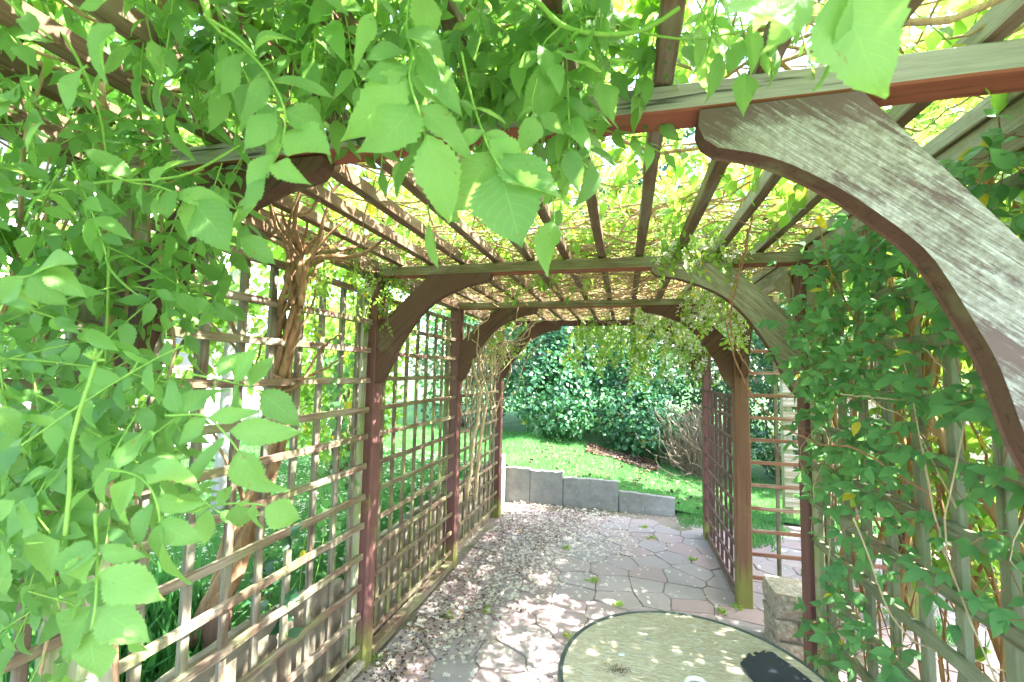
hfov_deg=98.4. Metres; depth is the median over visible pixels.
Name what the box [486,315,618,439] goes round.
shrub
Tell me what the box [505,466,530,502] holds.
concrete slab
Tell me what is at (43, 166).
window
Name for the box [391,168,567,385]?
broadleaf tree
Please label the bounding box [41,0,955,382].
sky
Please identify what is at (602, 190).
broadleaf tree
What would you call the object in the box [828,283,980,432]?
broadleaf tree
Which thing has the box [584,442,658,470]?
dead leaves
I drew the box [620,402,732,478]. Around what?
dry bush
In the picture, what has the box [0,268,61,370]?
window
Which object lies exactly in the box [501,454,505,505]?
concrete slab
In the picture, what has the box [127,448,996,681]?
fallen petals
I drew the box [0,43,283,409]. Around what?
white house
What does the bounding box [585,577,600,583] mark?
weed
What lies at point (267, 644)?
concrete slab
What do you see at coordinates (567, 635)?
weed
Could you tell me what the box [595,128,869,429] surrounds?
broadleaf tree
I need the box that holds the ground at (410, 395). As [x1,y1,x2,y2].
[323,375,873,481]
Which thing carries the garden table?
on the paving
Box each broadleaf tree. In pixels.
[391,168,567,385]
[463,169,660,410]
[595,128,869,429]
[786,0,1016,309]
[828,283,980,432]
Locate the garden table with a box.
[558,610,827,681]
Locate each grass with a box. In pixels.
[0,545,251,681]
[677,512,790,536]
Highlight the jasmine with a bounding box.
[279,160,997,500]
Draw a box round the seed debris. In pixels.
[604,663,640,676]
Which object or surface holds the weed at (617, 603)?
on the paving
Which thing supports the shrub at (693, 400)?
on the lawn at (512, 421)
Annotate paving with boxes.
[355,507,1005,681]
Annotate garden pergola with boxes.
[0,0,1023,681]
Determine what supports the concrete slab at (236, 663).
on the ground at (410, 395)
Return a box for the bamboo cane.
[98,81,118,681]
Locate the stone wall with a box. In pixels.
[139,402,347,448]
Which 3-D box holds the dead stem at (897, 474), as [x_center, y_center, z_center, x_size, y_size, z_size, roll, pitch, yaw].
[0.952,0.162,1.370,0.119,0.505,0.560,3,-5,-30]
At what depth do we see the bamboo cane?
1.02 m
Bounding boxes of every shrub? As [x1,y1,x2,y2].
[0,231,282,520]
[245,266,402,435]
[246,280,424,474]
[401,305,524,426]
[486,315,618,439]
[571,314,691,458]
[656,318,764,449]
[723,302,874,482]
[844,265,1023,573]
[874,310,991,493]
[950,482,1023,605]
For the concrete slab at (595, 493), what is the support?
on the ground at (410, 395)
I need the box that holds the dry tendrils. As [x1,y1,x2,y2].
[840,347,1005,671]
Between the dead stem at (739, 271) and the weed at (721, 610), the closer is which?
the dead stem at (739, 271)
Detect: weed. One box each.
[372,652,385,662]
[444,610,453,618]
[482,604,493,613]
[563,631,574,639]
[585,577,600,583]
[612,600,624,607]
[717,606,726,615]
[731,603,742,610]
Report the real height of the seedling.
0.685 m
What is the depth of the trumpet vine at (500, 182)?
0.64 m
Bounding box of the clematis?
[754,109,1023,681]
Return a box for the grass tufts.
[733,521,999,651]
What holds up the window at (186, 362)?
in the white house
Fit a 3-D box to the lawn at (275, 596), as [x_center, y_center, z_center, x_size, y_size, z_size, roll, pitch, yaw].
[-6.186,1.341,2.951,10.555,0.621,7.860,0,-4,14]
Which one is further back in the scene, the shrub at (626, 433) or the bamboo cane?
the shrub at (626, 433)
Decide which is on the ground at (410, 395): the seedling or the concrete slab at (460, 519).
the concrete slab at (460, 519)
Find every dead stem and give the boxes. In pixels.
[719,183,757,382]
[724,319,940,500]
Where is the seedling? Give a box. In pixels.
[234,525,303,638]
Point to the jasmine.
(638, 342)
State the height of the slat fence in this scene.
1.950 m
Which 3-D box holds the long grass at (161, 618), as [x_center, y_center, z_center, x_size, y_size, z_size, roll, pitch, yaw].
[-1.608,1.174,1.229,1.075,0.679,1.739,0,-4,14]
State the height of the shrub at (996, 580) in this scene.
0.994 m
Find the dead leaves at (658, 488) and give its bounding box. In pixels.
[527,442,701,508]
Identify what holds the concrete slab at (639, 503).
on the ground at (410, 395)
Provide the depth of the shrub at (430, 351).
8.31 m
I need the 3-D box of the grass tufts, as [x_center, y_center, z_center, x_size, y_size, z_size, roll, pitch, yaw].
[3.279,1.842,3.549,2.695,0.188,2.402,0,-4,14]
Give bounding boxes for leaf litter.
[363,501,610,681]
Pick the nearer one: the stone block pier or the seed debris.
the seed debris
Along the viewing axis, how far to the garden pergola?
1.43 m
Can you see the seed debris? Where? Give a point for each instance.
(619, 668)
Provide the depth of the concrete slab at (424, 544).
3.20 m
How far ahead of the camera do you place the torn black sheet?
1.26 m
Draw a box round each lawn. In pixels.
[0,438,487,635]
[299,401,1019,533]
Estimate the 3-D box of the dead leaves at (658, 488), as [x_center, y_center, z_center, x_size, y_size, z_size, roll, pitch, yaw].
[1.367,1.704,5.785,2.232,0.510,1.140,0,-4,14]
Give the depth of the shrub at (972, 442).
1.87 m
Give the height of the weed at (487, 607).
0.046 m
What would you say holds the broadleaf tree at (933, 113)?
on the ground at (410, 395)
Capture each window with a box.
[0,139,75,224]
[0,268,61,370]
[169,318,223,369]
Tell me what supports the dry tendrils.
hanging from the clematis
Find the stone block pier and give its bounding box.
[762,575,864,665]
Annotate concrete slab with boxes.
[154,620,249,681]
[256,578,346,681]
[347,518,408,667]
[405,491,443,600]
[458,476,471,550]
[471,461,490,536]
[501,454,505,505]
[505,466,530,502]
[530,469,562,505]
[563,477,617,511]
[619,490,674,516]
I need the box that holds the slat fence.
[779,356,991,517]
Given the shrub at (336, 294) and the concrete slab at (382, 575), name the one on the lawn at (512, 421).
the shrub at (336, 294)
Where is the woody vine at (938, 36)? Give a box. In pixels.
[0,0,1023,648]
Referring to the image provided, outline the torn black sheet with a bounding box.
[740,650,811,681]
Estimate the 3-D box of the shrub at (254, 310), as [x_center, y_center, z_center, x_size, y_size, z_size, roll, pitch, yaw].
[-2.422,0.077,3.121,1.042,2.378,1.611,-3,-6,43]
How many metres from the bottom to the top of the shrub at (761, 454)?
2.833 m
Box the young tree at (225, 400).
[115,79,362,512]
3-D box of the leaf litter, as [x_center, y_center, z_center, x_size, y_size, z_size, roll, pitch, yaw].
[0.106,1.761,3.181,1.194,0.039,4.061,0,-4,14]
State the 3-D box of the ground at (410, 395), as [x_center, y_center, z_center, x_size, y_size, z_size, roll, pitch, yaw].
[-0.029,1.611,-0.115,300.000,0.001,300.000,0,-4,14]
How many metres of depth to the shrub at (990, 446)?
5.21 m
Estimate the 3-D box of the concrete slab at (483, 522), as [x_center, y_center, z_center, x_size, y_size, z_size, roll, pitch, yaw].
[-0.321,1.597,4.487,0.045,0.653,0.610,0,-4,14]
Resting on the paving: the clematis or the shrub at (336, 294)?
the clematis
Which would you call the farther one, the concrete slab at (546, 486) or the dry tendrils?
the concrete slab at (546, 486)
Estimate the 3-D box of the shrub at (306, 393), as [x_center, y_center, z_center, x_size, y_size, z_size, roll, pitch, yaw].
[-1.699,0.342,4.465,1.332,2.073,1.982,0,-4,14]
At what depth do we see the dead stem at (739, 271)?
1.55 m
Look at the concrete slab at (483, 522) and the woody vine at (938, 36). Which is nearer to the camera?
the woody vine at (938, 36)
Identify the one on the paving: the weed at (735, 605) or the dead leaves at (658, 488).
the weed at (735, 605)
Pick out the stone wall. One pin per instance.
(210, 438)
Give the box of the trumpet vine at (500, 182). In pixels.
[0,0,910,681]

